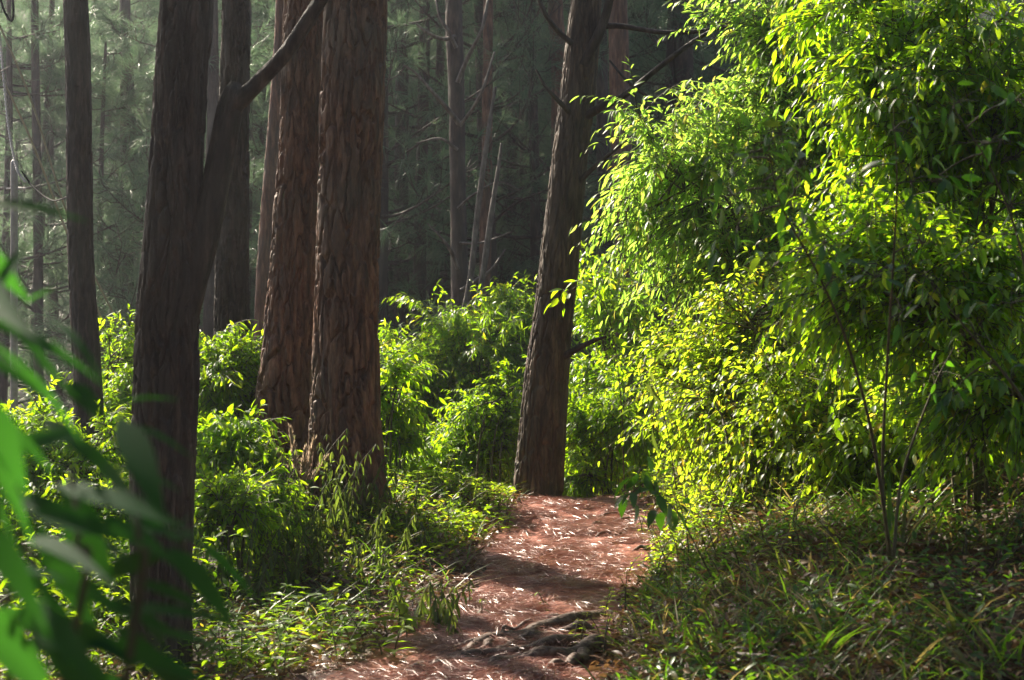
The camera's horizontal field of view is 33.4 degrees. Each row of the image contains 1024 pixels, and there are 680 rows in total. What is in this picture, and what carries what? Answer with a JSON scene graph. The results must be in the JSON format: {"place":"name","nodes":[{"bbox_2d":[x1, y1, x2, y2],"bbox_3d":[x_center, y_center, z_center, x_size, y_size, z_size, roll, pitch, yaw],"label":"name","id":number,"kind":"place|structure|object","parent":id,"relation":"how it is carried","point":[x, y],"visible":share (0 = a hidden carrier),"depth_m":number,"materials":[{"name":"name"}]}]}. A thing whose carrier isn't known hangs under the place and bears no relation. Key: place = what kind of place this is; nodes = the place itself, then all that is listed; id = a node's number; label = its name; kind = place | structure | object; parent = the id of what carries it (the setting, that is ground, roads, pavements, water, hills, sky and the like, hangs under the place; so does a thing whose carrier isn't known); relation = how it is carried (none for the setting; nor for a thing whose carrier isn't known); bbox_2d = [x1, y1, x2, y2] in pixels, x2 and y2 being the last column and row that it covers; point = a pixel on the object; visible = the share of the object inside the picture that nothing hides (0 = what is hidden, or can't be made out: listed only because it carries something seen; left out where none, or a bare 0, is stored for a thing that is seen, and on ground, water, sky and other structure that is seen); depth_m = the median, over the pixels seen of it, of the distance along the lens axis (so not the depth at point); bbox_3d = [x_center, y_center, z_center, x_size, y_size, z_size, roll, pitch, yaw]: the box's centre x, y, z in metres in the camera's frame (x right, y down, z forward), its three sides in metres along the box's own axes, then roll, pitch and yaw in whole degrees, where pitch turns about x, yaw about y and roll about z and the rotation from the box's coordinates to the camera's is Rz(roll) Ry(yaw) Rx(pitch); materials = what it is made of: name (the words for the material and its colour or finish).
{"place":"outdoors","nodes":[
{"label":"outdoors","id":0,"kind":"place"},
{"bbox_2d":[324,500,669,679],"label":"path","id":1,"kind":"structure","parent":0,"point":[630,546],"depth_m":9.75,"materials":[{"name":"brown soil"}]},
{"bbox_2d":[339,607,418,656],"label":"herb","id":2,"kind":"object","parent":1,"relation":"on","point":[392,651],"visible":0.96,"depth_m":8.01,"materials":[{"name":"green plant"}]},
{"bbox_2d":[403,634,587,670],"bbox_3d":[-0.022,1.475,7.983,1.228,0.153,0.155,0,0,-34],"label":"tree root","id":3,"kind":"object","parent":1,"relation":"on","point":[553,638],"visible":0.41,"depth_m":7.97,"materials":[{"name":"brown plant"}]},
{"bbox_2d":[437,609,614,659],"bbox_3d":[0.102,1.462,8.383,0.154,0.177,1.705,0,0,34],"label":"tree root","id":4,"kind":"object","parent":1,"relation":"on","point":[562,619],"visible":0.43,"depth_m":8.44,"materials":[{"name":"brown plant"}]},
{"bbox_2d":[497,619,597,647],"bbox_3d":[0.126,1.465,8.177,0.154,0.168,0.930,0,0,41],"label":"tree root","id":5,"kind":"object","parent":1,"relation":"on","point":[587,625],"visible":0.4,"depth_m":8.34,"materials":[{"name":"brown plant"}]},
{"bbox_2d":[486,634,615,671],"bbox_3d":[0.187,1.467,7.840,0.854,0.163,0.140,0,0,-45],"label":"tree root","id":6,"kind":"object","parent":1,"relation":"on","point":[553,651],"visible":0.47,"depth_m":7.79,"materials":[{"name":"brown plant"}]},
{"bbox_2d":[0,0,1023,679],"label":"ground","id":7,"kind":"structure","parent":0,"point":[366,570],"depth_m":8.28,"materials":[{"name":"green plant"}]},
{"bbox_2d":[6,160,25,419],"bbox_3d":[-4.214,0.049,14.500,0.170,3.167,0.062,0,0,0],"label":"trunk","id":8,"kind":"object","parent":7,"relation":"on","point":[14,188],"visible":0.53,"depth_m":14.47,"materials":[{"name":"wood"}]},
{"bbox_2d":[31,0,43,410],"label":"pine trunk","id":9,"kind":"object","parent":7,"relation":"on","point":[38,370],"visible":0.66,"depth_m":23.95,"materials":[{"name":"brown plant"}]},
{"bbox_2d":[0,0,115,405],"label":"young pine","id":10,"kind":"object","parent":7,"relation":"on","point":[2,104],"visible":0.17,"depth_m":25.75,"materials":[{"name":"green plant"}]},
{"bbox_2d":[0,15,121,371],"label":"young pine","id":11,"kind":"object","parent":7,"relation":"on","point":[18,145],"visible":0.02,"depth_m":32.89,"materials":[{"name":"green plant"}]},
{"bbox_2d":[0,24,122,331],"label":"trunk","id":12,"kind":"object","parent":7,"relation":"on","point":[49,157],"visible":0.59,"depth_m":14.79,"materials":[{"name":"brown wood"}]},
{"bbox_2d":[0,372,131,565],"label":"shrub","id":13,"kind":"object","parent":7,"relation":"on","point":[58,457],"visible":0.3,"depth_m":10.12,"materials":[{"name":"green plant"}]},
{"bbox_2d":[0,0,143,414],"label":"young pine","id":14,"kind":"object","parent":7,"relation":"on","point":[58,56],"visible":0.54,"depth_m":23.97,"materials":[{"name":"green plant"}]},
{"bbox_2d":[0,0,145,421],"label":"young pine","id":15,"kind":"object","parent":7,"relation":"on","point":[51,152],"visible":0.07,"depth_m":28.85,"materials":[{"name":"green plant"}]},
{"bbox_2d":[0,0,147,428],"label":"young pine","id":16,"kind":"object","parent":7,"relation":"on","point":[44,163],"visible":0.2,"depth_m":25.01,"materials":[{"name":"green plant"}]},
{"bbox_2d":[63,0,104,443],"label":"slender pine","id":17,"kind":"object","parent":7,"relation":"on","point":[84,324],"visible":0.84,"depth_m":12.42,"materials":[{"name":"brown plant"}]},
{"bbox_2d":[59,304,135,480],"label":"shrub","id":18,"kind":"object","parent":7,"relation":"on","point":[117,387],"visible":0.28,"depth_m":13.73,"materials":[{"name":"green plant"}]},
{"bbox_2d":[0,29,202,420],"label":"young pine","id":19,"kind":"object","parent":7,"relation":"on","point":[122,58],"visible":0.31,"depth_m":24.51,"materials":[{"name":"green plant"}]},
{"bbox_2d":[18,22,202,379],"bbox_3d":[-7.416,-2.046,31.037,4.688,7.601,4.920,0,0,-12],"label":"young pine","id":20,"kind":"object","parent":7,"relation":"on","point":[63,119],"visible":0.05,"depth_m":31.05,"materials":[{"name":"green plant"}]},
{"bbox_2d":[119,0,133,369],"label":"pine trunk","id":21,"kind":"object","parent":7,"relation":"on","point":[125,5],"visible":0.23,"depth_m":25.93,"materials":[{"name":"brown plant"}]},
{"bbox_2d":[0,0,253,374],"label":"young pine","id":22,"kind":"object","parent":7,"relation":"on","point":[114,8],"visible":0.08,"depth_m":28.58,"materials":[{"name":"green plant"}]},
{"bbox_2d":[0,199,256,679],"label":"long leaved plant","id":23,"kind":"object","parent":7,"relation":"on","point":[62,640],"visible":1,"depth_m":1.90,"materials":[{"name":"green plant"}]},
{"bbox_2d":[0,0,275,316],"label":"young pine","id":24,"kind":"object","parent":7,"relation":"on","point":[138,25],"visible":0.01,"depth_m":30.99,"materials":[{"name":"green plant"}]},
{"bbox_2d":[18,1,316,413],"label":"young pine","id":25,"kind":"object","parent":7,"relation":"on","point":[264,41],"visible":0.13,"depth_m":23.54,"materials":[{"name":"green plant"}]},
{"bbox_2d":[38,461,317,625],"bbox_3d":[-1.766,1.225,9.535,0.867,1.045,2.228,0,0,29],"label":"shrub","id":26,"kind":"object","parent":7,"relation":"on","point":[223,500],"visible":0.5,"depth_m":9.75,"materials":[{"name":"green plant"}]},
{"bbox_2d":[203,0,219,421],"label":"pine trunk","id":27,"kind":"object","parent":7,"relation":"on","point":[213,86],"visible":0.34,"depth_m":22.93,"materials":[{"name":"brown plant"}]},
{"bbox_2d":[43,0,404,362],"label":"young pine","id":28,"kind":"object","parent":7,"relation":"on","point":[96,209],"visible":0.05,"depth_m":24.50,"materials":[{"name":"green plant"}]},
{"bbox_2d":[129,0,328,677],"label":"forked pine","id":29,"kind":"object","parent":7,"relation":"on","point":[185,201],"visible":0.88,"depth_m":7.90,"materials":[{"name":"brown plant"}]},
{"bbox_2d":[198,319,263,425],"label":"shrub","id":30,"kind":"object","parent":7,"relation":"on","point":[227,379],"visible":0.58,"depth_m":12.43,"materials":[{"name":"green plant"}]},
{"bbox_2d":[213,0,250,352],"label":"straight pine","id":31,"kind":"object","parent":7,"relation":"on","point":[231,292],"visible":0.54,"depth_m":13.11,"materials":[{"name":"brown plant"}]},
{"bbox_2d":[194,510,286,608],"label":"wilted plant","id":32,"kind":"object","parent":7,"relation":"on","point":[257,585],"visible":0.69,"depth_m":9.48,"materials":[{"name":"green plant"}]},
{"bbox_2d":[194,399,302,534],"bbox_3d":[-1.900,0.948,11.316,1.084,1.130,1.088,0,0,24],"label":"shrub","id":33,"kind":"object","parent":7,"relation":"on","point":[220,441],"visible":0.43,"depth_m":11.13,"materials":[{"name":"green plant"}]},
{"bbox_2d":[253,0,283,377],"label":"reddish pine","id":34,"kind":"object","parent":7,"relation":"on","point":[267,202],"visible":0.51,"depth_m":17.93,"materials":[{"name":"brown plant"}]},
{"bbox_2d":[253,0,323,498],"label":"tall pine","id":35,"kind":"object","parent":7,"relation":"on","point":[283,388],"visible":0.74,"depth_m":12.17,"materials":[{"name":"brown plant"}]},
{"bbox_2d":[266,509,318,601],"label":"wilted plant","id":36,"kind":"object","parent":7,"relation":"on","point":[293,575],"visible":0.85,"depth_m":9.70,"materials":[{"name":"green plant"}]},
{"bbox_2d":[117,0,472,209],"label":"young pine","id":37,"kind":"object","parent":7,"relation":"on","point":[265,102],"depth_m":29.66,"materials":[{"name":"green plant"}]},
{"bbox_2d":[275,424,328,530],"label":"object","id":38,"kind":"object","parent":7,"relation":"on","point":[305,463],"depth_m":11.02,"materials":[{"name":"green plant"}]},
{"bbox_2d":[280,485,340,575],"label":"wilted plant","id":39,"kind":"object","parent":7,"relation":"on","point":[320,531],"visible":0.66,"depth_m":10.06,"materials":[{"name":"green plant"}]},
{"bbox_2d":[119,0,506,280],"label":"young pine","id":40,"kind":"object","parent":7,"relation":"on","point":[393,87],"visible":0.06,"depth_m":28.32,"materials":[{"name":"green plant"}]},
{"bbox_2d":[264,601,380,672],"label":"herb","id":41,"kind":"object","parent":7,"relation":"on","point":[353,641],"visible":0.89,"depth_m":7.88,"materials":[{"name":"green plant"}]},
{"bbox_2d":[296,443,379,546],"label":"wilted plant","id":42,"kind":"object","parent":7,"relation":"on","point":[352,501],"visible":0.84,"depth_m":10.72,"materials":[{"name":"green plant"}]},
{"bbox_2d":[0,411,683,677],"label":"undergrowth","id":43,"kind":"object","parent":7,"relation":"on","point":[126,595],"visible":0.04,"depth_m":9.51,"materials":[{"name":"green plant"}]},
{"bbox_2d":[303,0,391,525],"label":"tall pine","id":44,"kind":"object","parent":7,"relation":"on","point":[345,394],"visible":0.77,"depth_m":11.32,"materials":[{"name":"brown plant"}]},
{"bbox_2d":[309,526,392,590],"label":"wilted plant","id":45,"kind":"object","parent":7,"relation":"on","point":[359,563],"visible":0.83,"depth_m":9.92,"materials":[{"name":"green plant"}]},
{"bbox_2d":[322,483,392,553],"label":"wilted plant","id":46,"kind":"object","parent":7,"relation":"on","point":[334,519],"visible":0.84,"depth_m":10.44,"materials":[{"name":"green plant"}]},
{"bbox_2d":[317,434,413,527],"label":"wilted plant","id":47,"kind":"object","parent":7,"relation":"on","point":[364,486],"visible":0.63,"depth_m":11.12,"materials":[{"name":"green plant"}]},
{"bbox_2d":[204,0,546,380],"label":"young pine","id":48,"kind":"object","parent":7,"relation":"on","point":[383,261],"visible":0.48,"depth_m":23.95,"materials":[{"name":"green plant"}]},
{"bbox_2d":[368,555,428,638],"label":"herb","id":49,"kind":"object","parent":7,"relation":"on","point":[403,609],"visible":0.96,"depth_m":8.32,"materials":[{"name":"green plant"}]},
{"bbox_2d":[393,0,408,352],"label":"pine trunk","id":50,"kind":"object","parent":7,"relation":"on","point":[399,88],"visible":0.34,"depth_m":26.91,"materials":[{"name":"brown plant"}]},
{"bbox_2d":[374,514,434,566],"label":"wilted plant","id":51,"kind":"object","parent":7,"relation":"on","point":[403,547],"visible":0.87,"depth_m":10.34,"materials":[{"name":"green plant"}]},
{"bbox_2d":[380,341,450,486],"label":"shrub","id":52,"kind":"object","parent":7,"relation":"on","point":[399,409],"visible":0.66,"depth_m":13.06,"materials":[{"name":"green plant"}]},
{"bbox_2d":[413,0,429,399],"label":"pine trunk","id":53,"kind":"object","parent":7,"relation":"on","point":[421,282],"visible":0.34,"depth_m":24.93,"materials":[{"name":"brown plant"}]},
{"bbox_2d":[386,572,459,627],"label":"wilted plant","id":54,"kind":"object","parent":7,"relation":"on","point":[421,609],"visible":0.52,"depth_m":8.68,"materials":[{"name":"green plant"}]},
{"bbox_2d":[319,0,540,357],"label":"young pine","id":55,"kind":"object","parent":7,"relation":"on","point":[439,68],"visible":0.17,"depth_m":27.01,"materials":[{"name":"green plant"}]},
{"bbox_2d":[390,580,473,638],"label":"wilted plant","id":56,"kind":"object","parent":7,"relation":"on","point":[441,616],"visible":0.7,"depth_m":8.51,"materials":[{"name":"green plant"}]},
{"bbox_2d":[388,357,523,494],"bbox_3d":[-0.327,0.854,14.925,1.431,1.425,1.120,0,0,22],"label":"shrub","id":57,"kind":"object","parent":7,"relation":"on","point":[500,422],"visible":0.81,"depth_m":14.73,"materials":[{"name":"green plant"}]},
{"bbox_2d":[403,0,520,362],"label":"bare pine","id":58,"kind":"object","parent":7,"relation":"on","point":[457,63],"visible":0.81,"depth_m":19.91,"materials":[{"name":"brown plant"}]},
{"bbox_2d":[461,86,496,322],"bbox_3d":[-0.401,-1.505,19.500,0.451,2.784,0.068,0,0,0],"label":"dead pole","id":59,"kind":"object","parent":7,"relation":"on","point":[469,283],"visible":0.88,"depth_m":19.48,"materials":[{"name":"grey wood"}]},
{"bbox_2d":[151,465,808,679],"bbox_3d":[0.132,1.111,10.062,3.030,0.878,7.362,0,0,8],"label":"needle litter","id":60,"kind":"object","parent":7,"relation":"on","point":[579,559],"visible":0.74,"depth_m":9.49,"materials":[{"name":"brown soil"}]},
{"bbox_2d":[479,0,492,403],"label":"pine trunk","id":61,"kind":"object","parent":7,"relation":"on","point":[487,94],"visible":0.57,"depth_m":22.94,"materials":[{"name":"brown plant"}]},
{"bbox_2d":[473,143,501,314],"bbox_3d":[-0.286,-1.152,19.000,0.359,2.083,0.068,0,0,0],"label":"dead pole","id":62,"kind":"object","parent":7,"relation":"on","point":[488,234],"visible":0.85,"depth_m":18.98,"materials":[{"name":"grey wood"}]},
{"bbox_2d":[378,270,600,485],"bbox_3d":[-0.358,0.704,17.669,2.396,2.908,2.478,0,0,23],"label":"shrub","id":63,"kind":"object","parent":7,"relation":"on","point":[481,339],"visible":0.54,"depth_m":17.45,"materials":[{"name":"green plant"}]},
{"bbox_2d":[0,340,1018,679],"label":"ground cover","id":64,"kind":"object","parent":7,"relation":"on","point":[446,478],"visible":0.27,"depth_m":10.71,"materials":[{"name":"green plant"}]},
{"bbox_2d":[506,1,516,304],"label":"pine trunk","id":65,"kind":"object","parent":7,"relation":"on","point":[512,159],"visible":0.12,"depth_m":29.92,"materials":[{"name":"brown plant"}]},
{"bbox_2d":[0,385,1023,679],"bbox_3d":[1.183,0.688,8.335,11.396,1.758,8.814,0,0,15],"label":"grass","id":66,"kind":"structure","parent":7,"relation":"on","point":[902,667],"depth_m":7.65,"materials":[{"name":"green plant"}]},
{"bbox_2d":[392,0,646,360],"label":"young pine","id":67,"kind":"object","parent":7,"relation":"on","point":[520,145],"visible":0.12,"depth_m":28.70,"materials":[{"name":"green plant"}]},
{"bbox_2d":[527,0,540,295],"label":"pine trunk","id":68,"kind":"object","parent":7,"relation":"on","point":[534,220],"visible":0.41,"depth_m":25.94,"materials":[{"name":"brown plant"}]},
{"bbox_2d":[378,0,696,470],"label":"young pine","id":69,"kind":"object","parent":7,"relation":"on","point":[523,29],"visible":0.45,"depth_m":24.11,"materials":[{"name":"green plant"}]},
{"bbox_2d":[547,0,565,466],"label":"pine trunk","id":70,"kind":"object","parent":7,"relation":"on","point":[557,17],"visible":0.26,"depth_m":23.90,"materials":[{"name":"brown plant"}]},
{"bbox_2d":[432,0,706,379],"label":"young pine","id":71,"kind":"object","parent":7,"relation":"on","point":[507,127],"visible":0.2,"depth_m":26.75,"materials":[{"name":"green plant"}]},
{"bbox_2d":[544,274,627,489],"bbox_3d":[0.581,0.328,12.941,0.725,1.668,0.321,0,0,-18],"label":"sapling","id":72,"kind":"object","parent":7,"relation":"on","point":[555,301],"visible":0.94,"depth_m":12.96,"materials":[{"name":"green plant"}]},
{"bbox_2d":[596,0,610,493],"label":"pine trunk","id":73,"kind":"object","parent":7,"relation":"on","point":[602,92],"visible":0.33,"depth_m":24.93,"materials":[{"name":"brown plant"}]},
{"bbox_2d":[464,0,749,365],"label":"young pine","id":74,"kind":"object","parent":7,"relation":"on","point":[635,58],"visible":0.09,"depth_m":30.41,"materials":[{"name":"green plant"}]},
{"bbox_2d":[516,240,701,496],"bbox_3d":[0.854,0.435,15.857,1.806,2.769,2.145,0,0,0],"label":"shrub","id":75,"kind":"object","parent":7,"relation":"on","point":[584,370],"visible":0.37,"depth_m":15.63,"materials":[{"name":"green plant"}]},
{"bbox_2d":[513,0,728,497],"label":"leaning pine","id":76,"kind":"object","parent":7,"relation":"on","point":[539,465],"visible":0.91,"depth_m":13.47,"materials":[{"name":"brown plant"}]},
{"bbox_2d":[562,358,683,498],"bbox_3d":[0.878,0.845,14.449,1.386,1.438,1.416,0,0,0],"label":"shrub","id":77,"kind":"object","parent":7,"relation":"on","point":[593,431],"visible":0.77,"depth_m":14.22,"materials":[{"name":"green plant"}]},
{"bbox_2d":[608,0,638,494],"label":"pine trunk","id":78,"kind":"object","parent":7,"relation":"on","point":[618,40],"visible":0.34,"depth_m":21.89,"materials":[{"name":"brown plant"}]},
{"bbox_2d":[495,0,766,474],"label":"young pine","id":79,"kind":"object","parent":7,"relation":"on","point":[669,42],"visible":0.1,"depth_m":26.00,"materials":[{"name":"green plant"}]},
{"bbox_2d":[495,0,780,363],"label":"young pine","id":80,"kind":"object","parent":7,"relation":"on","point":[649,89],"visible":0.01,"depth_m":33.20,"materials":[{"name":"green plant"}]},
{"bbox_2d":[617,349,678,489],"bbox_3d":[0.777,0.461,9.657,0.362,0.822,0.494,0,0,0],"label":"sapling","id":81,"kind":"object","parent":7,"relation":"on","point":[651,390],"visible":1,"depth_m":9.71,"materials":[{"name":"green plant"}]},
{"bbox_2d":[614,456,711,576],"bbox_3d":[0.608,0.739,7.068,0.293,0.524,0.459,0,0,28],"label":"sapling","id":82,"kind":"object","parent":7,"relation":"on","point":[651,488],"visible":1,"depth_m":6.99,"materials":[{"name":"green plant"}]},
{"bbox_2d":[673,0,694,434],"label":"pine trunk","id":83,"kind":"object","parent":7,"relation":"on","point":[683,60],"visible":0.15,"depth_m":25.88,"materials":[{"name":"brown plant"}]},
{"bbox_2d":[585,0,839,314],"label":"young pine","id":84,"kind":"object","parent":7,"relation":"on","point":[714,51],"visible":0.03,"depth_m":29.91,"materials":[{"name":"green plant"}]},
{"bbox_2d":[607,0,882,361],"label":"young pine","id":85,"kind":"object","parent":7,"relation":"on","point":[722,67],"visible":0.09,"depth_m":26.53,"materials":[{"name":"green plant"}]},
{"bbox_2d":[598,241,908,522],"bbox_3d":[1.501,0.310,10.493,1.511,1.853,2.725,0,0,-21],"label":"shrub","id":86,"kind":"object","parent":7,"relation":"on","point":[737,410],"visible":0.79,"depth_m":10.35,"materials":[{"name":"green plant"}]},
{"bbox_2d":[569,0,953,357],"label":"tall shrub","id":87,"kind":"object","parent":7,"relation":"on","point":[695,226],"visible":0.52,"depth_m":11.74,"materials":[{"name":"green plant"}]},
{"bbox_2d":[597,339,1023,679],"bbox_3d":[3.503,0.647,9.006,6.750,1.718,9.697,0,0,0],"label":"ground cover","id":88,"kind":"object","parent":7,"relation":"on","point":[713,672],"visible":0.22,"depth_m":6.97,"materials":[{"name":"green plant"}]},
{"bbox_2d":[670,98,971,560],"bbox_3d":[1.288,0.014,6.281,0.557,1.780,1.832,0,0,41],"label":"sapling","id":89,"kind":"object","parent":7,"relation":"on","point":[784,221],"visible":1,"depth_m":6.12,"materials":[{"name":"green plant"}]},
{"bbox_2d":[758,593,895,666],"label":"grass tuft","id":90,"kind":"object","parent":7,"relation":"on","point":[827,639],"visible":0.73,"depth_m":6.38,"materials":[{"name":"green plant"}]},
{"bbox_2d":[687,0,1023,378],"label":"tall shrub","id":91,"kind":"object","parent":7,"relation":"on","point":[954,62],"visible":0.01,"depth_m":12.78,"materials":[{"name":"green plant"}]},
{"bbox_2d":[730,175,1023,538],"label":"tall shrub","id":92,"kind":"object","parent":7,"relation":"on","point":[862,318],"visible":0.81,"depth_m":8.09,"materials":[{"name":"green plant"}]},
{"bbox_2d":[739,0,1023,485],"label":"tall shrub","id":93,"kind":"object","parent":7,"relation":"on","point":[874,79],"visible":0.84,"depth_m":9.01,"materials":[{"name":"green plant"}]},
{"bbox_2d":[770,441,1014,556],"bbox_3d":[1.846,0.732,7.853,1.086,0.537,1.044,0,0,34],"label":"grass tuft","id":94,"kind":"object","parent":7,"relation":"on","point":[890,514],"visible":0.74,"depth_m":7.87,"materials":[{"name":"green plant"}]},
{"bbox_2d":[775,343,1023,511],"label":"shrub","id":95,"kind":"object","parent":7,"relation":"on","point":[840,454],"visible":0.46,"depth_m":9.18,"materials":[{"name":"green plant"}]},
{"bbox_2d":[848,601,983,662],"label":"herb","id":96,"kind":"object","parent":7,"relation":"on","point":[893,620],"visible":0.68,"depth_m":6.21,"materials":[{"name":"green plant"}]},
{"bbox_2d":[858,504,984,573],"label":"herb","id":97,"kind":"object","parent":7,"relation":"on","point":[914,534],"visible":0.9,"depth_m":7.47,"materials":[{"name":"green plant"}]},
{"bbox_2d":[881,582,1022,638],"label":"grass tuft","id":98,"kind":"object","parent":7,"relation":"on","point":[951,619],"visible":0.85,"depth_m":6.34,"materials":[{"name":"green plant"}]},
{"bbox_2d":[918,553,995,618],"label":"herb","id":99,"kind":"object","parent":7,"relation":"on","point":[951,582],"visible":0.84,"depth_m":6.63,"materials":[{"name":"green plant"}]},
{"bbox_2d":[894,77,1023,432],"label":"sapling","id":100,"kind":"object","parent":7,"relation":"on","point":[944,402],"visible":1,"depth_m":6.20,"materials":[{"name":"green plant"}]},
{"bbox_2d":[923,592,1023,666],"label":"grass tuft","id":101,"kind":"object","parent":7,"relation":"on","point":[996,628],"visible":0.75,"depth_m":6.14,"materials":[{"name":"green plant"}]},
{"bbox_2d":[948,488,1023,564],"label":"herb","id":102,"kind":"object","parent":7,"relation":"on","point":[1018,521],"visible":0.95,"depth_m":7.45,"materials":[{"name":"green plant"}]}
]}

